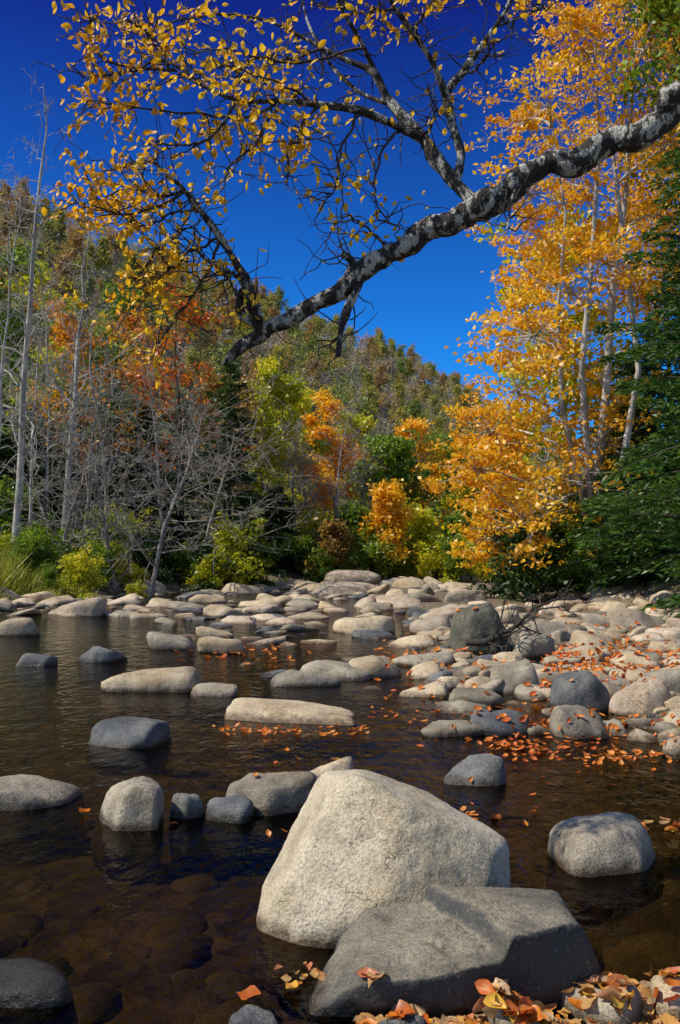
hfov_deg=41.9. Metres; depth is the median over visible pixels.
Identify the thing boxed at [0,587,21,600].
river stone
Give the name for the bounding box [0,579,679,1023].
water
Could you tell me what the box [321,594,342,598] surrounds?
river stone
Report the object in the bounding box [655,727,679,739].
river stone
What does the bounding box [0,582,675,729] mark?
river stones
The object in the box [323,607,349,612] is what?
river stone
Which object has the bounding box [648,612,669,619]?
river stone
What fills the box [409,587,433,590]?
river stone
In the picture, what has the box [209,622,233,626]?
river stone
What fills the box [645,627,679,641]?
river stone
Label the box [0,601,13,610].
river stone
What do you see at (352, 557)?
shrub
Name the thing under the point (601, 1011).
river rock
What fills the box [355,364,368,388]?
hillside tree
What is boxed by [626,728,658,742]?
river stone
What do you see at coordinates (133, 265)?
hillside tree
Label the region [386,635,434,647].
river stone
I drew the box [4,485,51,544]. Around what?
shrub
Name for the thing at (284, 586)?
river stone
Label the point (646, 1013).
fallen leaf
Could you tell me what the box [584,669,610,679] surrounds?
river stone
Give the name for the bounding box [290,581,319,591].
river stone
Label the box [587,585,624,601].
river stone
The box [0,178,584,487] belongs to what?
hillside wood
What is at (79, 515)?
shrub
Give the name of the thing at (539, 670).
river stone
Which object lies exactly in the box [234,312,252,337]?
hillside tree
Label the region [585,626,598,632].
river stone
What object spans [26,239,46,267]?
hillside tree
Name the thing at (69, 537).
shrub
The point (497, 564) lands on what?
shrub
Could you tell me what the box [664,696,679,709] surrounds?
river stone
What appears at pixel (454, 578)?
shrub
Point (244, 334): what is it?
hillside tree
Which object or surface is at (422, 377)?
hillside tree
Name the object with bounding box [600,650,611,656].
river stone
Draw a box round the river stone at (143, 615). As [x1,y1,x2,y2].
[128,613,167,618]
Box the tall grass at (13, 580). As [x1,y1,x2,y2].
[0,526,186,601]
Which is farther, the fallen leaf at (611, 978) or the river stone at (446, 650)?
the river stone at (446, 650)
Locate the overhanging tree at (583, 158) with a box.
[31,0,679,392]
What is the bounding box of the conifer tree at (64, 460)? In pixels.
[40,391,95,545]
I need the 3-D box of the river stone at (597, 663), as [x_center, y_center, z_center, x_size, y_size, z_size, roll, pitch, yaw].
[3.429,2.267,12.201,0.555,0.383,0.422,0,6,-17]
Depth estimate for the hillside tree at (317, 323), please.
201.15 m
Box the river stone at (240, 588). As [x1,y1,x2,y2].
[220,582,266,593]
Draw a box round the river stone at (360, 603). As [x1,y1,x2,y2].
[353,596,375,607]
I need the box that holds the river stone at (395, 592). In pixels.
[385,589,406,596]
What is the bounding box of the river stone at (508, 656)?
[492,652,523,661]
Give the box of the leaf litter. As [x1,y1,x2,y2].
[174,600,679,836]
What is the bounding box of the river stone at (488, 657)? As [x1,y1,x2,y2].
[474,654,492,661]
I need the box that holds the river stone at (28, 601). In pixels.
[12,598,35,604]
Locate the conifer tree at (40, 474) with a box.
[3,400,73,527]
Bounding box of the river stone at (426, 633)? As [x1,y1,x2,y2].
[416,630,444,636]
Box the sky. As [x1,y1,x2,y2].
[0,0,679,471]
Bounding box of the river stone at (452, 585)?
[447,581,478,591]
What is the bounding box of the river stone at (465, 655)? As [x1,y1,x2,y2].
[453,652,471,658]
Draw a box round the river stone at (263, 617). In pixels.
[252,614,276,620]
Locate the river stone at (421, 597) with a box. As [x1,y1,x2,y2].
[402,593,441,601]
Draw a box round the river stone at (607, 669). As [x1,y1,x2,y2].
[588,665,618,675]
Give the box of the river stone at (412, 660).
[391,652,453,666]
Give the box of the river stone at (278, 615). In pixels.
[269,613,286,617]
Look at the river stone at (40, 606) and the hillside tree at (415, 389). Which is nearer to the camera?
the river stone at (40, 606)
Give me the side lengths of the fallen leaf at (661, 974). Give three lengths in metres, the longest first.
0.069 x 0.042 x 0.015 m
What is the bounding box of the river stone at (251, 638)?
[239,637,263,639]
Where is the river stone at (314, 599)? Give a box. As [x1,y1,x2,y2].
[292,595,320,601]
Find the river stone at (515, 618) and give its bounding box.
[498,610,519,623]
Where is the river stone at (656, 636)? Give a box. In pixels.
[632,632,666,641]
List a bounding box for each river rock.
[0,618,40,635]
[0,774,81,810]
[0,958,72,1008]
[15,653,57,665]
[48,597,106,616]
[78,646,126,662]
[88,716,170,748]
[99,776,163,830]
[101,666,202,692]
[146,631,194,649]
[169,793,203,819]
[191,682,237,696]
[196,626,233,637]
[198,636,245,653]
[204,794,254,823]
[224,698,356,725]
[226,771,316,815]
[229,1004,277,1023]
[270,669,341,686]
[300,660,372,680]
[309,756,352,778]
[310,582,376,594]
[319,570,380,584]
[333,615,394,633]
[348,655,401,677]
[377,1014,427,1023]
[399,681,448,697]
[406,661,440,678]
[443,753,506,785]
[449,687,504,706]
[470,709,530,735]
[485,995,539,1023]
[490,659,539,693]
[513,631,554,657]
[547,812,655,876]
[548,670,610,711]
[550,705,609,738]
[560,984,643,1023]
[569,630,615,646]
[607,607,664,627]
[608,677,671,716]
[643,668,679,692]
[649,975,679,1020]
[661,736,679,758]
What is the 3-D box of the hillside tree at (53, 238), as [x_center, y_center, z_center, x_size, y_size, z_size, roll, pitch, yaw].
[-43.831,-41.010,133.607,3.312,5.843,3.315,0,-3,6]
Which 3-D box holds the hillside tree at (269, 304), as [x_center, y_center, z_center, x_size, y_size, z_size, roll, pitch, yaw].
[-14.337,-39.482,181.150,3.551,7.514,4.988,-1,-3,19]
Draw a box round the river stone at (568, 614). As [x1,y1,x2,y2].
[554,611,576,617]
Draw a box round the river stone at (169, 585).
[148,578,179,587]
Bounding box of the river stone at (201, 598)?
[188,594,226,602]
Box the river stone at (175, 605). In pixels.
[167,601,205,609]
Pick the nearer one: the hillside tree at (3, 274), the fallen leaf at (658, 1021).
the fallen leaf at (658, 1021)
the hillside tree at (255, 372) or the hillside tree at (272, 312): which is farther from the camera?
the hillside tree at (272, 312)
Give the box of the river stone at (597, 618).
[581,613,609,625]
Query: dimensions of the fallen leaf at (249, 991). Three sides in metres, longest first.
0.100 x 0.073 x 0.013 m
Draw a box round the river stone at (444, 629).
[435,626,449,632]
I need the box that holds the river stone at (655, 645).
[648,640,676,652]
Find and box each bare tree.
[0,69,89,547]
[0,279,89,524]
[0,315,430,594]
[0,395,212,593]
[0,404,177,572]
[7,254,110,516]
[19,194,168,528]
[28,299,136,548]
[60,250,161,518]
[107,365,318,590]
[110,333,205,561]
[257,410,359,561]
[272,435,351,527]
[289,388,390,566]
[342,412,392,509]
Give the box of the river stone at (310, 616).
[287,612,328,619]
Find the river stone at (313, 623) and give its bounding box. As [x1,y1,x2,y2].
[304,621,326,625]
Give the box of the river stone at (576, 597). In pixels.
[558,595,586,600]
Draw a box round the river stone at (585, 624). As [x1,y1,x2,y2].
[580,622,593,625]
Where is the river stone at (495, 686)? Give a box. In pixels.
[476,679,503,693]
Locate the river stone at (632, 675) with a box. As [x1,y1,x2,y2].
[609,669,645,682]
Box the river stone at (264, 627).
[257,626,272,629]
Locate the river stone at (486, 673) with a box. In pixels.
[478,669,490,676]
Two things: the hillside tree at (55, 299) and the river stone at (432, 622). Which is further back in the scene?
the hillside tree at (55, 299)
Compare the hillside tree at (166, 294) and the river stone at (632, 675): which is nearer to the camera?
the river stone at (632, 675)
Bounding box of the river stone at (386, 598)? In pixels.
[376,596,392,601]
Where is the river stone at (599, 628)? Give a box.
[587,626,606,630]
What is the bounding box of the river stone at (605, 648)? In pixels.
[595,646,611,652]
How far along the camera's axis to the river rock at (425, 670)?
11.21 m
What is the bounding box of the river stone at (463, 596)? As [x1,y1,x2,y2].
[443,590,486,602]
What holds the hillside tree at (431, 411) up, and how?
on the ground at (648, 591)
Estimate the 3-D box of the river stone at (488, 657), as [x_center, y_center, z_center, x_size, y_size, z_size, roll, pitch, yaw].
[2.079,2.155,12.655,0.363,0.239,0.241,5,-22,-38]
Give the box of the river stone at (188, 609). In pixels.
[171,607,201,612]
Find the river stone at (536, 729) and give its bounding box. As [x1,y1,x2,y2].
[527,724,549,734]
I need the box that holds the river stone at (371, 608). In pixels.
[359,605,381,612]
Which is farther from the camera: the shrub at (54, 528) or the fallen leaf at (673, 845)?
the shrub at (54, 528)
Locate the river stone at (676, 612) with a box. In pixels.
[667,610,679,617]
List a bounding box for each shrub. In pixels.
[0,475,12,513]
[0,487,23,534]
[0,531,16,551]
[0,549,16,570]
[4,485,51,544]
[7,521,70,575]
[10,518,65,571]
[10,523,46,548]
[13,526,57,555]
[28,513,61,549]
[33,559,57,588]
[49,528,86,564]
[50,503,104,546]
[54,545,110,599]
[55,502,133,553]
[64,538,130,590]
[84,525,131,583]
[85,524,148,574]
[86,507,192,568]
[89,538,131,583]
[100,498,152,524]
[100,537,133,576]
[114,520,184,584]
[123,551,150,585]
[124,579,150,596]
[135,533,182,581]
[169,540,195,584]
[175,537,257,591]
[180,559,200,583]
[182,554,234,589]
[190,510,267,584]
[190,562,206,588]
[204,524,264,585]
[235,512,296,583]
[237,555,288,585]
[255,529,279,566]
[289,527,354,581]
[290,510,334,545]
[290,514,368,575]
[302,544,337,582]
[329,497,419,573]
[332,548,376,570]
[357,521,405,580]
[371,531,414,581]
[387,548,422,578]
[393,559,413,576]
[403,519,466,579]
[412,525,457,580]
[414,562,433,578]
[427,531,472,580]
[433,525,478,582]
[457,532,492,579]
[465,510,577,602]
[468,547,498,581]
[469,558,495,581]
[481,541,557,580]
[486,554,511,575]
[509,520,564,593]
[517,521,597,595]
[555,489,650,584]
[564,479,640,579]
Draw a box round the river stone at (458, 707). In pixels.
[432,700,486,713]
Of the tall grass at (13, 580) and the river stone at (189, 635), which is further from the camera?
the tall grass at (13, 580)
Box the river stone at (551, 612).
[537,606,564,615]
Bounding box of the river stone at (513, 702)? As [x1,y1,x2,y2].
[506,700,519,704]
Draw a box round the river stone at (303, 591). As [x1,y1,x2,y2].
[282,588,308,594]
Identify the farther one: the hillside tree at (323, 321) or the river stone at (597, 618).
the hillside tree at (323, 321)
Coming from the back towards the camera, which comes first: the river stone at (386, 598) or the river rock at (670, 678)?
the river stone at (386, 598)
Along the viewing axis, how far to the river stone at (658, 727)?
7.63 m
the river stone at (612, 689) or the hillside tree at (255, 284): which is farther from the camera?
the hillside tree at (255, 284)
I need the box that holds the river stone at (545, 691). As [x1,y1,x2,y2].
[533,686,550,699]
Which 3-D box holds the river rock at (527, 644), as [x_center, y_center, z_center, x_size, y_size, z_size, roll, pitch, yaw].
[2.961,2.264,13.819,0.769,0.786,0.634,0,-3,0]
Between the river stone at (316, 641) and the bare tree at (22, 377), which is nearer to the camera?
the river stone at (316, 641)
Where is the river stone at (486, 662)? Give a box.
[477,659,500,665]
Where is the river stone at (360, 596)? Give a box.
[346,593,367,598]
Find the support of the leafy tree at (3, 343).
on the ground at (648, 591)
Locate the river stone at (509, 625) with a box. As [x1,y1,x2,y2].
[503,624,528,632]
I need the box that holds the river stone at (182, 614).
[173,613,195,616]
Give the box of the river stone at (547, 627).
[529,620,585,634]
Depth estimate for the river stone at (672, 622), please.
19.01 m
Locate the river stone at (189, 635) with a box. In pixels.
[181,634,196,636]
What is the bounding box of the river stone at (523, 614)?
[518,613,537,618]
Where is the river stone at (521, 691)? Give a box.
[513,683,545,699]
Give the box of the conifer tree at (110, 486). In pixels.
[60,413,151,532]
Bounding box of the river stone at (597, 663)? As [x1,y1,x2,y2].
[581,660,601,665]
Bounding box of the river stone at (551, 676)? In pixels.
[537,671,567,683]
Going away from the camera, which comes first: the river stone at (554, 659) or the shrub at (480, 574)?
the river stone at (554, 659)
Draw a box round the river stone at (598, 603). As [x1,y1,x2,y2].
[588,602,603,605]
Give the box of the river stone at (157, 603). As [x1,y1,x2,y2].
[145,598,169,607]
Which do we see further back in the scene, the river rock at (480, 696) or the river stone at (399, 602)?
the river stone at (399, 602)
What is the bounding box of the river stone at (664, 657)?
[662,653,679,659]
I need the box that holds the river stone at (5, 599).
[0,598,16,606]
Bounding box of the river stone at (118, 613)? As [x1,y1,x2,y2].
[104,610,136,616]
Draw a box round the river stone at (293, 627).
[279,624,318,630]
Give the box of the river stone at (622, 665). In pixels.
[614,662,646,671]
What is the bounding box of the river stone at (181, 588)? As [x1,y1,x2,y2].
[178,583,220,590]
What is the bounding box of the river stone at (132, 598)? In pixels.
[108,593,140,604]
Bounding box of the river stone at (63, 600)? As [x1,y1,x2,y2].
[36,595,76,604]
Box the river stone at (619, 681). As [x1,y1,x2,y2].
[608,676,629,685]
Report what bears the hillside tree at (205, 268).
on the ground at (648, 591)
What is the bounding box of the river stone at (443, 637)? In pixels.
[438,633,449,640]
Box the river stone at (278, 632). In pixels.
[264,630,286,633]
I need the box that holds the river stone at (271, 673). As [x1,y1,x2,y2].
[260,669,284,676]
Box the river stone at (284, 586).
[273,583,293,589]
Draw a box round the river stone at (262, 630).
[255,629,275,632]
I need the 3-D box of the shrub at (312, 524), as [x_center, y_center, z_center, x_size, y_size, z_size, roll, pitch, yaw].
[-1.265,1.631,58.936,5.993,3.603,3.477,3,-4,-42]
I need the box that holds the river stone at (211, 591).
[200,589,225,596]
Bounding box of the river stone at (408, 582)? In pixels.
[391,577,426,587]
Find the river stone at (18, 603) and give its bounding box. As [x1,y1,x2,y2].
[12,601,26,606]
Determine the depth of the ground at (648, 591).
92.15 m
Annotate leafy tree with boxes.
[0,147,96,490]
[0,241,97,461]
[0,251,99,463]
[63,272,174,498]
[202,381,286,516]
[231,354,333,522]
[275,386,360,531]
[322,406,378,524]
[337,499,374,569]
[341,422,441,509]
[399,500,450,573]
[419,431,469,538]
[434,469,501,551]
[437,509,480,579]
[470,190,639,579]
[601,0,679,197]
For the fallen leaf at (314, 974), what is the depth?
3.19 m
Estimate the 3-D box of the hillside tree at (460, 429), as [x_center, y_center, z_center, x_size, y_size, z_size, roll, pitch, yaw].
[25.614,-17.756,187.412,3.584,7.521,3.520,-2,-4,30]
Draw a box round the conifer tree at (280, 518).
[247,486,313,577]
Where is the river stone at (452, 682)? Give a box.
[437,676,464,689]
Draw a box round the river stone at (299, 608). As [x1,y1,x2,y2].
[284,604,316,611]
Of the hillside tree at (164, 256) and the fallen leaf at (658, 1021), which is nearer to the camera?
the fallen leaf at (658, 1021)
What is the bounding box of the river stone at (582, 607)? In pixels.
[570,603,594,610]
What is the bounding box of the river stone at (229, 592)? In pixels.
[223,590,243,594]
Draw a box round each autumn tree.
[8,296,132,514]
[88,296,206,495]
[170,363,269,519]
[287,387,401,518]
[357,478,422,579]
[377,416,469,572]
[458,452,552,558]
[587,1,679,464]
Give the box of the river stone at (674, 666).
[659,665,679,669]
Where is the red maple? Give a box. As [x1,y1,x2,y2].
[114,280,257,546]
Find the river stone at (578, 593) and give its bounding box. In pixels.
[559,591,584,596]
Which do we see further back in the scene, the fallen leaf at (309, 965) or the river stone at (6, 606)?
the river stone at (6, 606)
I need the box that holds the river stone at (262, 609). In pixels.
[242,605,284,613]
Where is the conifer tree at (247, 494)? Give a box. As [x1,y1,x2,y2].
[179,358,275,585]
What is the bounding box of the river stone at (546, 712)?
[542,708,551,715]
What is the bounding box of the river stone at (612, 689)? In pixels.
[602,681,621,697]
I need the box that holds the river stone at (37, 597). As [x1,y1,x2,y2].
[21,591,56,602]
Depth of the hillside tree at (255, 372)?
116.41 m
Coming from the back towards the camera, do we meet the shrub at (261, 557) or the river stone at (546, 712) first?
the shrub at (261, 557)
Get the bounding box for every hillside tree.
[0,179,14,210]
[0,211,20,244]
[0,242,22,316]
[3,186,33,235]
[7,236,30,286]
[14,175,32,204]
[16,285,53,352]
[25,197,33,227]
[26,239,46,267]
[39,195,51,218]
[39,290,62,332]
[40,219,58,254]
[46,248,80,315]
[49,207,67,246]
[56,224,86,273]
[59,307,87,364]
[62,226,87,253]
[64,315,92,368]
[65,210,90,243]
[81,239,100,284]
[89,277,110,319]
[93,235,114,281]
[99,353,120,413]
[106,229,123,273]
[114,239,128,265]
[115,248,148,287]
[127,303,152,345]
[128,318,152,363]
[138,257,146,282]
[140,297,152,327]
[143,260,160,309]
[154,246,171,266]
[154,279,178,328]
[154,300,172,328]
[164,328,186,364]
[165,298,191,337]
[170,238,184,271]
[172,321,191,360]
[175,279,204,313]
[176,273,185,288]
[177,346,205,395]
[184,292,204,334]
[194,357,215,406]
[196,281,207,299]
[200,264,212,283]
[203,300,219,335]
[206,276,216,300]
[207,308,228,352]
[213,288,229,311]
[215,344,244,384]
[223,291,243,337]
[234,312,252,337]
[236,329,254,366]
[239,347,257,378]
[244,276,263,306]
[246,356,271,407]
[258,284,268,315]
[262,292,280,321]
[263,290,279,309]
[263,301,274,321]
[264,305,279,337]
[265,343,294,383]
[274,285,288,312]
[284,305,302,337]
[301,316,317,348]
[303,349,317,383]
[305,353,323,399]
[306,334,317,351]
[310,315,320,334]
[313,315,323,338]
[316,348,328,370]
[318,355,330,374]
[319,386,343,426]
[320,318,330,337]
[326,337,335,358]
[330,313,339,336]
[344,339,355,354]
[352,395,375,427]
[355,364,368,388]
[359,372,375,392]
[359,385,374,416]
[360,385,383,431]
[363,351,376,375]
[364,335,377,359]
[369,344,380,366]
[373,374,381,392]
[374,327,385,344]
[375,331,388,349]
[376,360,388,396]
[377,342,387,361]
[380,349,390,364]
[385,381,406,410]
[386,342,397,368]
[387,337,396,358]
[387,348,395,376]
[391,406,409,434]
[392,343,407,368]
[393,358,410,383]
[403,358,416,384]
[403,376,415,401]
[404,343,416,364]
[404,397,425,419]
[410,388,417,401]
[416,372,426,390]
[417,438,430,464]
[420,383,431,407]
[423,362,436,381]
[424,394,441,421]
[425,401,438,421]
[429,415,446,436]
[437,370,448,399]
[444,371,460,395]
[450,370,464,387]
[452,384,467,406]
[454,413,468,432]
[462,387,470,399]
[469,391,477,407]
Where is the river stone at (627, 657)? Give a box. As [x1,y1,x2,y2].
[608,651,662,667]
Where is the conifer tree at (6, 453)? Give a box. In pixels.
[0,392,36,525]
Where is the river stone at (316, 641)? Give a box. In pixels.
[300,639,336,643]
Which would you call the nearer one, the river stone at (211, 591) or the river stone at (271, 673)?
the river stone at (271, 673)
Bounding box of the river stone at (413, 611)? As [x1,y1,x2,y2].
[408,606,428,617]
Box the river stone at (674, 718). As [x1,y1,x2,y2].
[660,709,679,725]
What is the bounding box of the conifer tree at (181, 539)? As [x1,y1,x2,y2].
[141,399,225,568]
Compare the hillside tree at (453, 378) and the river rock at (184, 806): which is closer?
the river rock at (184, 806)
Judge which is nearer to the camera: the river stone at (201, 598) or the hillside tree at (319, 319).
the river stone at (201, 598)
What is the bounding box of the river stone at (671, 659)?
[662,656,679,666]
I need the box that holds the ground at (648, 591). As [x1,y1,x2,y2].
[0,207,679,742]
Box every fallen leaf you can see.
[79,807,89,812]
[236,985,260,999]
[274,964,282,969]
[281,974,290,981]
[285,980,297,988]
[305,962,312,970]
[310,971,317,977]
[317,972,326,980]
[356,1012,375,1023]
[357,967,376,976]
[359,1017,376,1023]
[367,971,385,987]
[374,1014,383,1019]
[388,1010,400,1016]
[393,999,414,1018]
[394,1007,411,1016]
[407,1004,424,1015]
[413,1004,425,1014]
[422,1013,429,1023]
[432,1017,440,1023]
[440,1014,458,1023]
[445,1016,463,1020]
[461,1013,473,1019]
[472,996,485,1011]
[473,1013,484,1019]
[475,979,495,994]
[475,1016,487,1023]
[482,1005,500,1018]
[483,983,499,995]
[483,992,508,1008]
[494,977,509,992]
[494,982,510,994]
[499,999,518,1010]
[505,1011,518,1022]
[509,994,523,1003]
[513,995,528,1005]
[513,1007,529,1023]
[517,996,533,1009]
[517,1004,534,1016]
[529,1000,545,1011]
[529,1005,543,1022]
[538,1018,548,1023]
[542,1010,557,1021]
[545,1003,556,1010]
[557,1009,567,1017]
[561,987,574,992]
[568,998,583,1009]
[569,1018,580,1023]
[573,974,594,987]
[578,987,596,994]
[579,989,596,1008]
[583,973,597,983]
[584,1016,599,1023]
[589,974,607,981]
[590,981,608,984]
[596,987,623,1000]
[601,971,614,983]
[606,973,627,988]
[609,1002,622,1015]
[611,993,628,1007]
[615,979,633,984]
[616,988,629,998]
[618,987,627,997]
[627,995,633,1009]
[628,979,638,985]
[628,989,633,1000]
[638,980,649,987]
[638,987,651,997]
[639,991,647,999]
[641,1009,656,1023]
[641,1010,658,1018]
[643,966,651,975]
[643,998,651,1003]
[643,1001,653,1017]
[648,1018,660,1023]
[651,987,658,996]
[658,970,679,975]
[659,968,669,976]
[661,1012,679,1023]
[663,842,678,848]
[663,994,679,1001]
[664,966,679,971]
[664,978,679,985]
[665,826,677,830]
[667,969,675,976]
[671,820,679,826]
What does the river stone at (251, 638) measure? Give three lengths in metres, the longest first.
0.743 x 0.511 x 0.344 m
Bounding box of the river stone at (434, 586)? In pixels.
[422,582,439,589]
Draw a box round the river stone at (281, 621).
[263,617,296,624]
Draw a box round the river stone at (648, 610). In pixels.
[645,608,668,614]
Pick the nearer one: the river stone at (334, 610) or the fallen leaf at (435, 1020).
the fallen leaf at (435, 1020)
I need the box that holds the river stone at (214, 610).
[203,604,249,616]
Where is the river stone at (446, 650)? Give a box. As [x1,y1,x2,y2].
[430,648,456,653]
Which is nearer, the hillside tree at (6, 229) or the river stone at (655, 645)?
the river stone at (655, 645)
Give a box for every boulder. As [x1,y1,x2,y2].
[256,769,509,948]
[309,884,599,1018]
[448,602,510,652]
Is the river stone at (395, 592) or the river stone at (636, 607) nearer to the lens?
the river stone at (636, 607)
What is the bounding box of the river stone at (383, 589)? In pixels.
[367,584,389,594]
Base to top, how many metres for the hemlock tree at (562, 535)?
5.247 m
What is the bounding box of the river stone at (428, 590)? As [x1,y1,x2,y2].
[415,586,434,595]
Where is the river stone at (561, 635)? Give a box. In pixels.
[551,630,570,641]
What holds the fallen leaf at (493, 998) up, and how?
on the river rock at (499, 1018)
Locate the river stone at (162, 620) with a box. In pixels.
[154,617,177,623]
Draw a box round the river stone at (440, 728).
[421,720,483,736]
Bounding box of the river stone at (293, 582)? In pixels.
[275,579,304,585]
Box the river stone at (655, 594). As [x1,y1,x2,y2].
[650,590,673,601]
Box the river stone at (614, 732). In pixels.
[603,718,627,735]
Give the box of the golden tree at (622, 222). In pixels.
[415,0,679,595]
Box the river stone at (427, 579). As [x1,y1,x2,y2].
[423,576,443,584]
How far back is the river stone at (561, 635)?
15.59 m
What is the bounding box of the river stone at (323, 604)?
[318,601,335,608]
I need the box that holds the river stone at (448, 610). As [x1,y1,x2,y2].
[420,603,463,617]
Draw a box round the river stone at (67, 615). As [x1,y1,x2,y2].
[57,614,79,617]
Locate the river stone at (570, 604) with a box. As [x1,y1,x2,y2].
[547,600,577,610]
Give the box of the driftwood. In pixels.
[466,580,576,654]
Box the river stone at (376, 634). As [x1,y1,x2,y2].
[351,630,395,638]
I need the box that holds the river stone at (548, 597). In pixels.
[539,595,555,600]
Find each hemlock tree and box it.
[497,505,559,583]
[542,456,679,592]
[543,486,589,597]
[552,334,679,581]
[552,393,663,543]
[570,131,679,584]
[578,285,679,623]
[593,273,679,576]
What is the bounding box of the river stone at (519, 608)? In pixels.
[496,604,525,612]
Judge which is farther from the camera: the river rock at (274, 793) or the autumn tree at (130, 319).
the autumn tree at (130, 319)
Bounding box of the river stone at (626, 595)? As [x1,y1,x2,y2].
[605,592,631,598]
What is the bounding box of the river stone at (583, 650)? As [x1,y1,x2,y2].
[552,645,600,661]
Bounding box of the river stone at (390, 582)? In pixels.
[377,577,400,586]
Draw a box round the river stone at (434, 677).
[428,671,452,682]
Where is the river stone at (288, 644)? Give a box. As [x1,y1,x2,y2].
[279,642,297,645]
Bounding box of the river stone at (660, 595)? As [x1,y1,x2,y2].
[651,593,677,605]
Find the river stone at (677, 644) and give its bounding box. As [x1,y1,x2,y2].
[676,640,679,648]
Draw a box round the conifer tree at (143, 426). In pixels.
[120,405,188,560]
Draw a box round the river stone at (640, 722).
[620,717,651,727]
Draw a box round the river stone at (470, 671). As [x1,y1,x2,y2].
[462,666,485,676]
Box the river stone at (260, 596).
[256,593,273,599]
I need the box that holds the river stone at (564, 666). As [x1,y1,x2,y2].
[556,664,574,669]
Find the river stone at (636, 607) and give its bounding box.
[628,606,642,608]
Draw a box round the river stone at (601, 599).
[590,597,614,602]
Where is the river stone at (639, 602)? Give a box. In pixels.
[633,598,650,605]
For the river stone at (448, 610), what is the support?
on the ground at (648, 591)
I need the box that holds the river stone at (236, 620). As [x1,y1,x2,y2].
[219,615,255,624]
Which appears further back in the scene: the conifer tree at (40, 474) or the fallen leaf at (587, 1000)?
the conifer tree at (40, 474)
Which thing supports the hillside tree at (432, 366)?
on the ground at (648, 591)
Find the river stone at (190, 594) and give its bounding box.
[174,591,212,597]
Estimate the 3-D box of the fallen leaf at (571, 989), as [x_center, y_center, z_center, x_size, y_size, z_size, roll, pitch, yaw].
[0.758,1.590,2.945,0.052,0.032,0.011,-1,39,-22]
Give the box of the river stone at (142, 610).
[135,608,154,612]
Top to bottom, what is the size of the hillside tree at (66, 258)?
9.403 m
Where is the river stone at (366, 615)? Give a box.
[350,612,374,617]
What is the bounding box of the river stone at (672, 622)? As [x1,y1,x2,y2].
[666,617,679,627]
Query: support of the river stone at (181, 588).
on the ground at (648, 591)
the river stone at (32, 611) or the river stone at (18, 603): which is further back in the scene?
the river stone at (18, 603)
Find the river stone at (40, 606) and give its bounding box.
[32,604,50,607]
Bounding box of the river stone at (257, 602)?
[238,599,281,606]
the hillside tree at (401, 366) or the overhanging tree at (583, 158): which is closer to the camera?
the overhanging tree at (583, 158)
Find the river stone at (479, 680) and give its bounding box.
[463,676,489,687]
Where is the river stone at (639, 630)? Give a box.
[626,626,648,636]
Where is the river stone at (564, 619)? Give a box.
[550,617,582,623]
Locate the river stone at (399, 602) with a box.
[387,596,421,608]
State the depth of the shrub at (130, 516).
43.84 m
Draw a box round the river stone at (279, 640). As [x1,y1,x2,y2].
[246,636,285,644]
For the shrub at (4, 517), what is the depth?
40.22 m
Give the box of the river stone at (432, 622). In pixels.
[409,614,450,633]
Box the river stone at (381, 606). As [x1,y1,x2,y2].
[363,602,393,610]
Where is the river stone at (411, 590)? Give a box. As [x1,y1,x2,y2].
[408,589,418,592]
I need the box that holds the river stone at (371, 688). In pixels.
[363,686,381,689]
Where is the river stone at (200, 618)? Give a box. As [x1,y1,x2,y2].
[183,617,215,619]
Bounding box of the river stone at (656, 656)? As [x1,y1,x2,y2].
[644,652,661,659]
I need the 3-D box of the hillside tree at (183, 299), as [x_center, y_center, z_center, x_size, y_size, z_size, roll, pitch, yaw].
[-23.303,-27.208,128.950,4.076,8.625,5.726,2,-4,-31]
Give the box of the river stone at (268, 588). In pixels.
[254,584,279,591]
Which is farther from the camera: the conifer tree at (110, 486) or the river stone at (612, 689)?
the conifer tree at (110, 486)
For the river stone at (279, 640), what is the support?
on the ground at (648, 591)
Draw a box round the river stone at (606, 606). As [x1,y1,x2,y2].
[599,601,629,611]
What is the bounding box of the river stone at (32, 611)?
[8,608,41,614]
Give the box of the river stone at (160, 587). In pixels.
[122,580,166,593]
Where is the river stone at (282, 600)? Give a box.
[269,595,291,605]
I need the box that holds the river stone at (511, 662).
[488,660,520,669]
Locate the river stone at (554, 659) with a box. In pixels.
[539,654,581,665]
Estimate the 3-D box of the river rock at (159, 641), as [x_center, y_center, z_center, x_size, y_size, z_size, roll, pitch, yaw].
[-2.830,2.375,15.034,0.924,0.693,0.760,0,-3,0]
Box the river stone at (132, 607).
[122,604,152,609]
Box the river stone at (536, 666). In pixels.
[532,663,547,669]
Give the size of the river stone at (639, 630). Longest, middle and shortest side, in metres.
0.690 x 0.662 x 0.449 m
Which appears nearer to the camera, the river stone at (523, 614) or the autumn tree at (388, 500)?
the river stone at (523, 614)
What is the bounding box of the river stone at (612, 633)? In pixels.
[603,628,628,640]
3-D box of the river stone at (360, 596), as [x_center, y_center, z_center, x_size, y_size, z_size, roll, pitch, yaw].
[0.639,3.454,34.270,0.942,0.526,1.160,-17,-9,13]
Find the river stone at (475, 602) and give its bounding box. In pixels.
[468,601,492,605]
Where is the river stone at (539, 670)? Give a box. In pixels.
[536,667,556,673]
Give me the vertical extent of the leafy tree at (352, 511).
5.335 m
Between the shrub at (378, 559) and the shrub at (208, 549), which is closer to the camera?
the shrub at (208, 549)
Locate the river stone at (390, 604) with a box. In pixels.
[380,602,392,607]
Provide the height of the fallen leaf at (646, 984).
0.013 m
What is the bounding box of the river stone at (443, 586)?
[438,584,448,589]
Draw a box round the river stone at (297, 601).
[284,598,318,606]
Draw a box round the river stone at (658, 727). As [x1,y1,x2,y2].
[649,722,678,733]
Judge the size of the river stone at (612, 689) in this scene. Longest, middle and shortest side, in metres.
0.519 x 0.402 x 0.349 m

